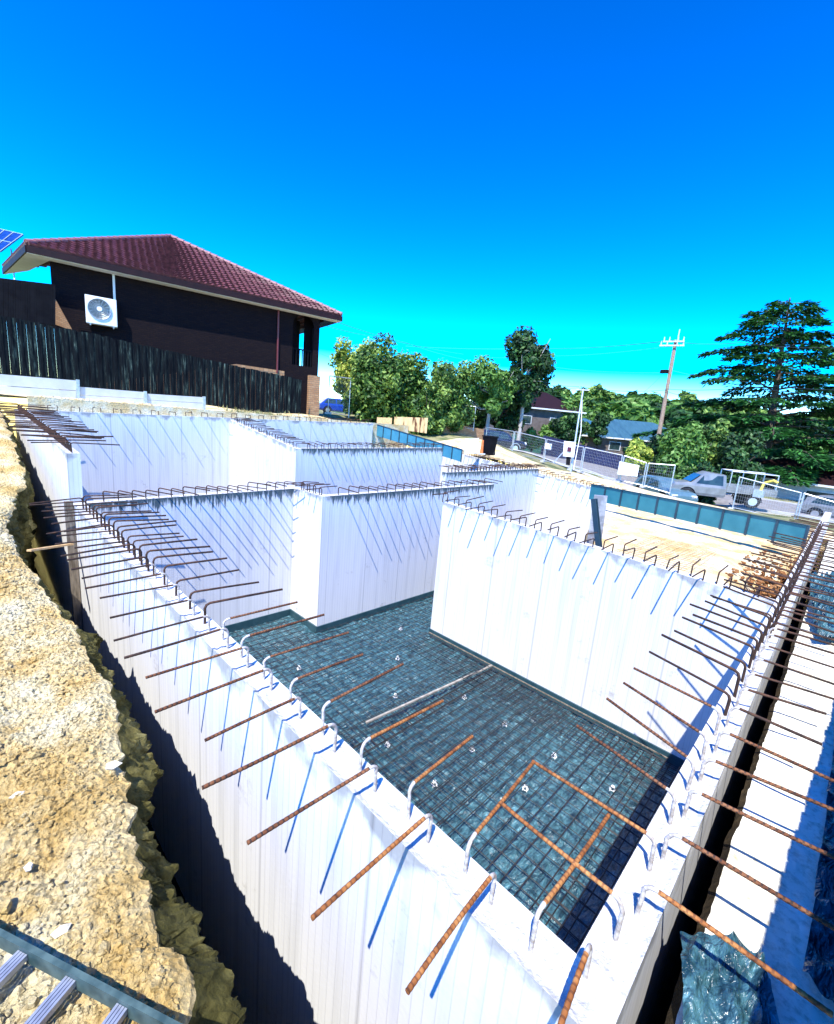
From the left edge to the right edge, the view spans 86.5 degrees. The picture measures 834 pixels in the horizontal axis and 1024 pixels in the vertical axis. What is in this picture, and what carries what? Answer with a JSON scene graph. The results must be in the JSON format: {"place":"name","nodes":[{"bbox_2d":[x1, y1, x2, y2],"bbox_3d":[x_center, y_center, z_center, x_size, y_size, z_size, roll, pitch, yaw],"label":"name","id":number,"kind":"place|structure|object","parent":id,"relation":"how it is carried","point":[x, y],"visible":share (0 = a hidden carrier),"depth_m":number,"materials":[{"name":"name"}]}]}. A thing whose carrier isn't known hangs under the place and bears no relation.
{"place":"outdoors","nodes":[
{"label":"outdoors","id":0,"kind":"place"},
{"bbox_2d":[0,410,246,1023],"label":"soil bank","id":1,"kind":"structure","parent":0,"point":[200,976],"depth_m":2.61,"materials":[{"name":"soil"}]},
{"bbox_2d":[50,923,70,938],"bbox_3d":[-1.677,1.973,2.092,0.048,0.024,0.081,16,16,42],"label":"stone","id":2,"kind":"object","parent":1,"relation":"on","point":[59,931],"visible":1,"depth_m":2.08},
{"bbox_2d":[0,509,180,1023],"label":"soil clod","id":3,"kind":"object","parent":1,"relation":"on","point":[156,983],"visible":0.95,"depth_m":2.69,"materials":[{"name":"soil"}]},
{"bbox_2d":[0,928,181,1023],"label":"ladder","id":4,"kind":"object","parent":1,"relation":"on","point":[121,1005],"visible":1,"depth_m":1.85,"materials":[{"name":"metal"}]},
{"bbox_2d":[33,565,734,943],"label":"pit ground","id":5,"kind":"structure","parent":0,"point":[159,849],"depth_m":5.47,"materials":[{"name":"soil"}]},
{"bbox_2d":[0,401,119,621],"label":"basement wall","id":6,"kind":"structure","parent":5,"relation":"on","point":[50,459],"depth_m":10.10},
{"bbox_2d":[64,501,82,629],"bbox_3d":[-6.226,1.534,8.102,0.318,3.492,0.120,16,16,42],"label":"timber post","id":7,"kind":"object","parent":5,"relation":"on","point":[76,598],"visible":0.57,"depth_m":8.00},
{"bbox_2d":[87,481,304,626],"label":"basement wall","id":8,"kind":"structure","parent":5,"relation":"on","point":[247,533],"depth_m":10.12,"materials":[{"name":"concrete"}]},
{"bbox_2d":[29,405,372,500],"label":"basement wall","id":9,"kind":"structure","parent":5,"relation":"on","point":[153,452],"depth_m":17.70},
{"bbox_2d":[230,417,308,490],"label":"basement wall","id":10,"kind":"structure","parent":5,"relation":"on","point":[258,456],"depth_m":17.58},
{"bbox_2d":[287,481,336,625],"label":"basement wall","id":11,"kind":"structure","parent":5,"relation":"on","point":[310,543],"depth_m":10.83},
{"bbox_2d":[29,494,625,1023],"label":"basement wall","id":12,"kind":"structure","parent":5,"relation":"on","point":[325,874],"depth_m":2.96,"materials":[{"name":"concrete"}]},
{"bbox_2d":[300,441,445,494],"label":"basement wall","id":13,"kind":"structure","parent":5,"relation":"on","point":[345,468],"depth_m":18.14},
{"bbox_2d":[324,478,502,623],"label":"basement wall","id":14,"kind":"structure","parent":5,"relation":"on","point":[383,546],"depth_m":11.96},
{"bbox_2d":[229,597,678,953],"bbox_3d":[0.731,3.542,9.479,9.620,0.094,10.894,16,16,42],"label":"membrane sheet","id":15,"kind":"object","parent":5,"relation":"on","point":[519,876],"visible":0.23,"depth_m":7.36,"materials":[{"name":"plastic"}]},
{"bbox_2d":[221,609,289,632],"bbox_3d":[-4.837,2.812,10.235,0.125,0.200,4.180,16,16,42],"label":"membrane upturn","id":16,"kind":"object","parent":15,"relation":"on","point":[256,621],"visible":0.36,"depth_m":11.03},
{"bbox_2d":[230,617,313,655],"bbox_3d":[-4.192,2.958,9.577,1.308,0.043,3.758,16,16,42],"label":"steel mesh","id":17,"kind":"object","parent":15,"relation":"on","point":[270,635],"visible":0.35,"depth_m":10.31,"materials":[{"name":"grey metal"}]},
{"bbox_2d":[290,609,316,633],"bbox_3d":[-2.865,2.771,11.299,1.250,0.200,0.125,16,16,42],"label":"membrane upturn","id":18,"kind":"object","parent":15,"relation":"on","point":[307,623],"visible":0.89,"depth_m":11.22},
{"bbox_2d":[317,590,433,632],"bbox_3d":[-0.159,2.615,13.239,0.125,0.200,6.660,16,16,42],"label":"membrane upturn","id":19,"kind":"object","parent":15,"relation":"on","point":[365,613],"visible":0.57,"depth_m":12.06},
{"bbox_2d":[386,595,433,628],"bbox_3d":[1.149,2.676,13.332,1.415,0.042,4.308,16,16,42],"label":"steel mesh","id":20,"kind":"object","parent":15,"relation":"on","point":[416,612],"visible":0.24,"depth_m":12.28,"materials":[{"name":"grey metal"}]},
{"bbox_2d":[428,628,684,769],"bbox_3d":[2.607,3.694,9.171,6.400,0.200,0.125,16,16,42],"label":"membrane upturn","id":21,"kind":"object","parent":15,"relation":"on","point":[675,760],"visible":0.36,"depth_m":8.67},
{"bbox_2d":[537,752,679,952],"bbox_3d":[2.169,4.364,5.130,0.908,0.043,5.908,16,16,42],"label":"steel mesh","id":22,"kind":"object","parent":15,"relation":"on","point":[588,927],"visible":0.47,"depth_m":5.60,"materials":[{"name":"grey metal"}]},
{"bbox_2d":[439,463,545,525],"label":"basement wall","id":23,"kind":"structure","parent":5,"relation":"on","point":[515,489],"depth_m":19.45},
{"bbox_2d":[439,450,626,540],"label":"basement wall","id":24,"kind":"structure","parent":5,"relation":"on","point":[561,499],"depth_m":20.50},
{"bbox_2d":[430,490,774,759],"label":"basement wall","id":25,"kind":"structure","parent":5,"relation":"on","point":[584,624],"depth_m":8.32,"materials":[{"name":"concrete"}]},
{"bbox_2d":[499,512,833,1023],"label":"basement wall","id":26,"kind":"structure","parent":5,"relation":"on","point":[652,908],"depth_m":2.76,"materials":[{"name":"concrete"}]},
{"bbox_2d":[589,484,809,547],"bbox_3d":[7.288,-0.058,12.406,0.095,0.548,5.826,-2,14,-32],"label":"edge board","id":27,"kind":"object","parent":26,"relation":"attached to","point":[763,527],"visible":0.93,"depth_m":11.73,"materials":[{"name":"metal"}]},
{"bbox_2d":[0,378,833,539],"bbox_3d":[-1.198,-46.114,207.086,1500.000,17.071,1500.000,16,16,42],"label":"ground","id":28,"kind":"structure","parent":0,"point":[501,452],"depth_m":28.70,"materials":[{"name":"beige soil"}]},
{"bbox_2d":[0,374,79,398],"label":"sleeper wall","id":29,"kind":"structure","parent":28,"relation":"on","point":[34,383],"depth_m":15.82,"materials":[{"name":"concrete"}]},
{"bbox_2d":[80,387,146,403],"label":"sleeper wall","id":30,"kind":"structure","parent":28,"relation":"on","point":[111,394],"depth_m":17.46,"materials":[{"name":"concrete"}]},
{"bbox_2d":[0,316,301,413],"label":"paling fence","id":31,"kind":"object","parent":28,"relation":"on","point":[213,383],"visible":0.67,"depth_m":19.23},
{"bbox_2d":[2,234,342,415],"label":"brick house","id":32,"kind":"structure","parent":28,"relation":"on","point":[170,292],"depth_m":22.28,"materials":[{"name":"brown brick"}]},
{"bbox_2d":[0,229,23,251],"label":"solar panel","id":33,"kind":"object","parent":32,"relation":"attached to","point":[8,238],"visible":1,"depth_m":24.32,"materials":[{"name":"blue glass"}]},
{"bbox_2d":[0,278,54,325],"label":"lattice screen","id":34,"kind":"object","parent":32,"relation":"attached to","point":[34,302],"visible":0.81,"depth_m":18.11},
{"bbox_2d":[79,294,117,331],"bbox_3d":[-14.395,-8.627,20.001,1.469,1.991,0.510,-3,14,-35],"label":"air conditioner","id":35,"kind":"object","parent":32,"relation":"attached to","point":[101,311],"visible":0.98,"depth_m":19.84,"materials":[{"name":"white plastic"}]},
{"bbox_2d":[147,394,205,409],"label":"sleeper wall","id":36,"kind":"structure","parent":28,"relation":"on","point":[185,401],"depth_m":19.15,"materials":[{"name":"concrete"}]},
{"bbox_2d":[218,406,415,434],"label":"weeds","id":37,"kind":"object","parent":28,"relation":"on","point":[250,411],"visible":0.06,"depth_m":21.77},
{"bbox_2d":[319,398,351,413],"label":"parked car","id":38,"kind":"object","parent":28,"relation":"on","point":[323,404],"visible":0.4,"depth_m":42.81,"materials":[{"name":"blue paint"}]},
{"bbox_2d":[323,376,350,417],"bbox_3d":[-5.437,-7.849,30.197,1.945,2.674,0.277,-5,15,-39],"label":"fence panel","id":39,"kind":"object","parent":28,"relation":"on","point":[328,412],"visible":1,"depth_m":30.10,"materials":[{"name":"metal"}]},
{"bbox_2d":[36,395,641,492],"bbox_3d":[-1.602,-3.130,21.326,24.797,2.232,9.981,4,12,-6],"label":"rubble","id":40,"kind":"object","parent":28,"relation":"on","point":[544,473],"visible":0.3,"depth_m":18.52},
{"bbox_2d":[328,336,376,408],"bbox_3d":[-4.918,-9.988,35.726,3.976,7.809,4.234,16,16,42],"label":"broadleaf shrub","id":41,"kind":"object","parent":28,"relation":"on","point":[342,356],"visible":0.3,"depth_m":34.41,"materials":[{"name":"green plant"}]},
{"bbox_2d":[340,332,430,423],"bbox_3d":[-2.432,-8.719,32.621,5.931,8.603,6.752,16,16,42],"label":"broadleaf shrub","id":42,"kind":"object","parent":28,"relation":"on","point":[387,385],"visible":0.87,"depth_m":30.96,"materials":[{"name":"green plant"}]},
{"bbox_2d":[394,417,427,432],"bbox_3d":[-0.388,-5.368,27.106,2.043,0.929,0.050,5,12,-1],"label":"ply sheet","id":43,"kind":"object","parent":28,"relation":"on","point":[415,424],"visible":0.8,"depth_m":27.07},
{"bbox_2d":[405,378,451,435],"bbox_3d":[0.660,-6.273,30.823,3.328,5.857,2.895,2,12,-16],"label":"broadleaf shrub","id":44,"kind":"object","parent":28,"relation":"on","point":[432,410],"visible":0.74,"depth_m":30.03,"materials":[{"name":"green plant"}]},
{"bbox_2d":[418,357,476,432],"bbox_3d":[2.051,-7.439,32.548,4.732,7.580,4.399,7,12,11],"label":"broadleaf shrub","id":45,"kind":"object","parent":28,"relation":"on","point":[458,411],"visible":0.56,"depth_m":31.51,"materials":[{"name":"green plant"}]},
{"bbox_2d":[442,425,483,439],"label":"brick garden wall","id":46,"kind":"structure","parent":28,"relation":"on","point":[475,433],"depth_m":33.23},
{"bbox_2d":[454,385,486,428],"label":"background tree","id":47,"kind":"object","parent":28,"relation":"on","point":[479,423],"visible":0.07,"depth_m":48.68,"materials":[{"name":"green plant"}]},
{"bbox_2d":[464,438,478,453],"bbox_3d":[2.772,-3.370,22.615,0.671,0.843,0.080,5,12,-1],"label":"white hoarding","id":48,"kind":"object","parent":28,"relation":"on","point":[471,445],"visible":1,"depth_m":22.58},
{"bbox_2d":[482,435,498,454],"bbox_3d":[3.898,-3.585,23.898,0.638,1.022,0.638,16,16,42],"label":"rubbish bin","id":49,"kind":"object","parent":28,"relation":"on","point":[490,444],"visible":0.99,"depth_m":23.70,"materials":[{"name":"plastic"}]},
{"bbox_2d":[459,354,523,429],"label":"gum tree","id":50,"kind":"object","parent":28,"relation":"on","point":[494,398],"visible":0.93,"depth_m":41.23,"materials":[{"name":"green plant"}]},
{"bbox_2d":[472,388,535,461],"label":"gum tree","id":51,"kind":"object","parent":28,"relation":"on","point":[508,418],"visible":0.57,"depth_m":46.36,"materials":[{"name":"green plant"}]},
{"bbox_2d":[512,431,545,460],"bbox_3d":[8.037,-4.747,31.941,2.888,1.914,0.550,16,16,42],"label":"fence panel","id":52,"kind":"object","parent":28,"relation":"on","point":[528,445],"visible":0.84,"depth_m":31.74,"materials":[{"name":"metal"}]},
{"bbox_2d":[503,325,556,439],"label":"gum tree","id":53,"kind":"object","parent":28,"relation":"on","point":[530,357],"visible":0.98,"depth_m":43.59,"materials":[{"name":"green plant"}]},
{"bbox_2d":[521,426,544,451],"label":"street tree","id":54,"kind":"object","parent":28,"relation":"on","point":[531,431],"visible":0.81,"depth_m":49.11,"materials":[{"name":"green plant"}]},
{"bbox_2d":[483,391,585,458],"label":"gable house","id":55,"kind":"structure","parent":28,"relation":"on","point":[546,408],"depth_m":57.47,"materials":[{"name":"brown"}]},
{"bbox_2d":[538,419,562,437],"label":"background tree","id":56,"kind":"object","parent":28,"relation":"on","point":[547,430],"visible":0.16,"depth_m":55.86,"materials":[{"name":"green plant"}]},
{"bbox_2d":[551,412,587,443],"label":"street tree","id":57,"kind":"object","parent":28,"relation":"on","point":[565,430],"visible":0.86,"depth_m":52.73,"materials":[{"name":"green plant"}]},
{"bbox_2d":[553,389,589,471],"bbox_3d":[7.929,-4.215,22.751,0.723,4.266,1.888,14,15,38],"label":"meter pole","id":58,"kind":"object","parent":28,"relation":"on","point":[580,407],"visible":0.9,"depth_m":22.97,"materials":[{"name":"metal"}]},
{"bbox_2d":[563,441,575,464],"bbox_3d":[7.812,-3.024,22.855,0.674,1.196,0.384,5,12,0],"label":"power box","id":59,"kind":"object","parent":58,"relation":"attached to","point":[569,450],"visible":1,"depth_m":22.70,"materials":[{"name":"white plastic"}]},
{"bbox_2d":[572,395,598,413],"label":"hillside tree","id":60,"kind":"object","parent":28,"relation":"on","point":[590,401],"visible":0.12,"depth_m":97.87,"materials":[{"name":"green plant"}]},
{"bbox_2d":[541,435,639,476],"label":"shade cloth fence","id":61,"kind":"object","parent":28,"relation":"on","point":[602,461],"visible":0.4,"depth_m":45.71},
{"bbox_2d":[576,383,608,399],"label":"hillside tree","id":62,"kind":"object","parent":28,"relation":"on","point":[595,391],"visible":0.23,"depth_m":211.30,"materials":[{"name":"green plant"}]},
{"bbox_2d":[588,411,613,447],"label":"street tree","id":63,"kind":"object","parent":28,"relation":"on","point":[600,423],"visible":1,"depth_m":54.98,"materials":[{"name":"green plant"}]},
{"bbox_2d":[579,419,667,454],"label":"house","id":64,"kind":"structure","parent":28,"relation":"on","point":[617,438],"depth_m":58.13,"materials":[{"name":"blue metal"}]},
{"bbox_2d":[594,395,658,421],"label":"hillside tree","id":65,"kind":"object","parent":28,"relation":"on","point":[614,407],"visible":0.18,"depth_m":95.05,"materials":[{"name":"green plant"}]},
{"bbox_2d":[610,404,659,424],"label":"hillside tree","id":66,"kind":"object","parent":28,"relation":"on","point":[635,413],"visible":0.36,"depth_m":90.02,"materials":[{"name":"green plant"}]},
{"bbox_2d":[624,437,653,476],"bbox_3d":[19.767,-4.235,39.854,2.510,4.940,2.396,16,16,42],"label":"street tree","id":67,"kind":"object","parent":28,"relation":"on","point":[637,449],"visible":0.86,"depth_m":39.20,"materials":[{"name":"green plant"}]},
{"bbox_2d":[641,433,663,475],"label":"street tree","id":68,"kind":"object","parent":28,"relation":"on","point":[654,443],"visible":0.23,"depth_m":41.70,"materials":[{"name":"green plant"}]},
{"bbox_2d":[640,463,675,494],"bbox_3d":[14.042,-1.964,25.941,1.580,1.770,0.559,15,15,40],"label":"fence panel","id":69,"kind":"object","parent":28,"relation":"on","point":[644,486],"visible":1,"depth_m":25.98,"materials":[{"name":"metal"}]},
{"bbox_2d":[657,329,684,433],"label":"power pole","id":70,"kind":"object","parent":28,"relation":"on","point":[664,403],"visible":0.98,"depth_m":46.98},
{"bbox_2d":[650,401,693,428],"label":"hillside tree","id":71,"kind":"object","parent":28,"relation":"on","point":[679,412],"visible":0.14,"depth_m":92.42,"materials":[{"name":"green plant"}]},
{"bbox_2d":[668,464,695,478],"bbox_3d":[19.611,-1.109,32.921,2.543,4.812,3.066,16,16,42],"label":"broadleaf shrub","id":72,"kind":"object","parent":28,"relation":"on","point":[683,471],"visible":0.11,"depth_m":32.10,"materials":[{"name":"green plant"}]},
{"bbox_2d":[656,421,709,476],"bbox_3d":[21.160,-3.464,35.604,3.970,7.797,4.972,10,12,22],"label":"street tree","id":73,"kind":"object","parent":28,"relation":"on","point":[687,445],"visible":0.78,"depth_m":34.16,"materials":[{"name":"green plant"}]},
{"bbox_2d":[671,390,696,402],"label":"hillside tree","id":74,"kind":"object","parent":28,"relation":"on","point":[684,396],"visible":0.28,"depth_m":245.39,"materials":[{"name":"green plant"}]},
{"bbox_2d":[550,459,833,522],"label":"kerb","id":75,"kind":"structure","parent":28,"relation":"on","point":[773,511],"depth_m":26.63,"materials":[{"name":"concrete"}]},
{"bbox_2d":[682,406,712,414],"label":"hillside tree","id":76,"kind":"object","parent":28,"relation":"on","point":[703,409],"visible":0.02,"depth_m":103.90,"materials":[{"name":"green plant"}]},
{"bbox_2d":[687,461,719,503],"bbox_3d":[18.366,-0.785,29.032,2.136,5.188,2.807,16,16,42],"label":"broadleaf shrub","id":77,"kind":"object","parent":28,"relation":"on","point":[706,466],"visible":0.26,"depth_m":28.19,"materials":[{"name":"green plant"}]},
{"bbox_2d":[703,418,731,467],"bbox_3d":[25.635,-4.349,39.500,3.586,8.116,5.885,16,16,42],"label":"street tree","id":78,"kind":"object","parent":28,"relation":"on","point":[716,433],"visible":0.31,"depth_m":37.88,"materials":[{"name":"green plant"}]},
{"bbox_2d":[671,469,779,507],"bbox_3d":[18.205,-1.581,26.818,5.350,2.026,1.940,8,12,16],"label":"utility truck","id":79,"kind":"object","parent":28,"relation":"on","point":[707,483],"visible":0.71,"depth_m":26.18,"materials":[{"name":"white paint"}]},
{"bbox_2d":[620,298,833,487],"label":"cedar tree","id":80,"kind":"object","parent":28,"relation":"on","point":[807,381],"visible":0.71,"depth_m":44.71,"materials":[{"name":"green plant"}]},
{"bbox_2d":[713,428,766,493],"bbox_3d":[25.569,-3.406,35.620,3.912,6.735,5.465,16,16,42],"label":"street tree","id":81,"kind":"object","parent":28,"relation":"on","point":[738,451],"visible":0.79,"depth_m":34.76,"materials":[{"name":"green plant"}]},
{"bbox_2d":[728,477,801,518],"bbox_3d":[17.590,-0.664,22.451,0.555,1.910,2.804,-6,16,-44],"label":"fence panel","id":82,"kind":"object","parent":28,"relation":"on","point":[797,506],"visible":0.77,"depth_m":22.37,"materials":[{"name":"metal"}]},
{"bbox_2d":[754,458,833,544],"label":"white house","id":83,"kind":"structure","parent":28,"relation":"on","point":[824,484],"depth_m":39.95,"materials":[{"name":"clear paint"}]},
{"bbox_2d":[793,416,833,442],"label":"hillside tree","id":84,"kind":"object","parent":28,"relation":"on","point":[813,424],"visible":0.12,"depth_m":157.43,"materials":[{"name":"green plant"}]},
{"bbox_2d":[0,0,833,463],"label":"sky","id":85,"kind":"structure","parent":0,"point":[443,175],"materials":[{"name":"blue"}]},
{"bbox_2d":[27,396,825,603],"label":"cut ground","id":86,"kind":"structure","parent":0,"point":[83,405],"depth_m":17.26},
{"bbox_2d":[377,424,462,461],"bbox_3d":[-0.038,-3.778,23.942,5.793,1.483,0.095,13,14,33],"label":"edge board","id":87,"kind":"object","parent":86,"relation":"on","point":[448,451],"visible":0.82,"depth_m":23.95,"materials":[{"name":"metal"}]},
{"bbox_2d":[591,498,602,547],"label":"steel column","id":88,"kind":"structure","parent":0,"point":[596,520],"depth_m":9.11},
{"bbox_2d":[615,455,646,485],"bbox_3d":[12.812,-2.444,26.520,1.488,1.765,0.578,13,14,34],"label":"fence panel","id":89,"kind":"object","parent":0,"point":[619,481],"visible":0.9,"depth_m":26.52,"materials":[{"name":"metal"}]},
{"bbox_2d":[577,447,622,480],"bbox_3d":[11.371,-2.981,27.584,2.530,1.876,0.550,16,16,42],"label":"fence panel","id":90,"kind":"object","parent":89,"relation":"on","point":[581,471],"visible":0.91,"depth_m":27.67,"materials":[{"name":"metal"}]},
{"bbox_2d":[617,461,638,476],"bbox_3d":[12.620,-2.567,26.477,1.189,0.809,0.020,5,12,1],"label":"site sign","id":91,"kind":"object","parent":89,"relation":"attached to","point":[627,469],"visible":1,"depth_m":26.47,"materials":[{"name":"white plastic"}]},
{"bbox_2d":[508,448,816,520],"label":"path","id":92,"kind":"structure","parent":0,"point":[597,477],"depth_m":33.89,"materials":[{"name":"concrete"}]},
{"bbox_2d":[484,430,525,449],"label":"parked car","id":93,"kind":"object","parent":92,"relation":"on","point":[509,445],"visible":0.35,"depth_m":40.84,"materials":[{"name":"silver paint"}]},
{"bbox_2d":[633,475,697,501],"bbox_3d":[15.492,-1.403,27.826,1.840,1.500,4.050,4,12,-5],"label":"parked car","id":94,"kind":"object","parent":92,"relation":"on","point":[684,494],"visible":0.47,"depth_m":27.05,"materials":[{"name":"silver metal"}]},
{"bbox_2d":[521,450,833,519],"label":"road","id":95,"kind":"structure","parent":0,"point":[727,499],"depth_m":34.92,"materials":[{"name":"asphalt"}]},
{"bbox_2d":[801,495,833,517],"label":"parked car","id":96,"kind":"object","parent":95,"relation":"on","point":[814,506],"visible":0.74,"depth_m":26.50,"materials":[{"name":"white paint"}]},
{"bbox_2d":[586,503,807,598],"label":"sand ground","id":97,"kind":"structure","parent":0,"point":[624,524],"depth_m":10.84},
{"bbox_2d":[587,495,607,544],"bbox_3d":[4.004,0.244,9.853,0.399,1.252,0.150,16,16,42],"label":"concrete stub","id":98,"kind":"object","parent":97,"relation":"on","point":[602,501],"visible":0.5,"depth_m":9.71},
{"bbox_2d":[615,536,717,571],"bbox_3d":[5.070,0.799,9.040,1.305,0.058,2.805,16,16,42],"label":"steel mesh","id":99,"kind":"object","parent":97,"relation":"on","point":[668,552],"visible":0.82,"depth_m":9.05,"materials":[{"name":"yellow metal"}]},
{"bbox_2d":[725,547,798,599],"bbox_3d":[6.725,1.391,8.710,0.986,0.478,5.442,16,16,42],"label":"clay rubble","id":100,"kind":"object","parent":97,"relation":"on","point":[776,587],"visible":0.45,"depth_m":8.54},
{"bbox_2d":[665,539,833,1023],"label":"concrete slab","id":101,"kind":"structure","parent":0,"point":[755,918],"depth_m":2.57,"materials":[{"name":"concrete"}]},
{"bbox_2d":[680,931,779,1023],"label":"plastic sheet","id":102,"kind":"object","parent":101,"relation":"on","point":[724,982],"visible":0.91,"depth_m":1.79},
{"bbox_2d":[803,750,833,1001],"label":"plastic sheet","id":103,"kind":"object","parent":101,"relation":"on","point":[818,967],"visible":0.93,"depth_m":2.07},
{"bbox_2d":[809,570,833,636],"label":"plastic sheet","id":104,"kind":"object","parent":101,"relation":"on","point":[829,626],"visible":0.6,"depth_m":6.24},
{"bbox_3d":[1.604,3.859,8.088,0.100,0.080,0.100,-3,14,-33],"label":"bar chair","id":105,"kind":"object","parent":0,"visible":0},
{"bbox_2d":[354,668,675,942],"bbox_3d":[1.023,4.138,6.232,4.215,0.044,6.108,16,16,42],"label":"steel mesh","id":106,"kind":"object","parent":105,"relation":"on","point":[520,887],"visible":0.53,"depth_m":6.75,"materials":[{"name":"grey metal"}]},
{"bbox_2d":[250,610,498,752],"bbox_3d":[-1.672,3.358,8.796,3.815,0.043,6.108,16,16,42],"label":"steel mesh","id":107,"kind":"object","parent":106,"relation":"on","point":[374,673],"visible":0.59,"depth_m":9.35,"materials":[{"name":"grey metal"}]},
{"bbox_2d":[429,632,667,758],"bbox_3d":[2.248,3.569,9.274,5.500,0.020,0.020,16,16,42],"label":"timber batten","id":108,"kind":"object","parent":107,"relation":"on","point":[556,699],"visible":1,"depth_m":8.72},
{"bbox_2d":[331,657,570,825],"bbox_3d":[0.015,3.810,7.222,2.415,0.044,5.958,16,16,42],"label":"steel mesh","id":109,"kind":"object","parent":106,"relation":"on","point":[453,734],"visible":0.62,"depth_m":7.62,"materials":[{"name":"grey metal"}]},
{"bbox_2d":[365,664,492,723],"bbox_3d":[0.393,3.506,8.721,3.361,0.030,0.040,-5,15,-41],"label":"timber batten","id":110,"kind":"object","parent":109,"relation":"on","point":[412,701],"visible":1,"depth_m":8.46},
{"bbox_2d":[402,632,680,795],"bbox_3d":[2.091,3.628,8.678,6.108,0.039,0.858,16,16,42],"label":"steel mesh","id":111,"kind":"object","parent":106,"relation":"on","point":[543,709],"visible":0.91,"depth_m":8.35,"materials":[{"name":"grey metal"}]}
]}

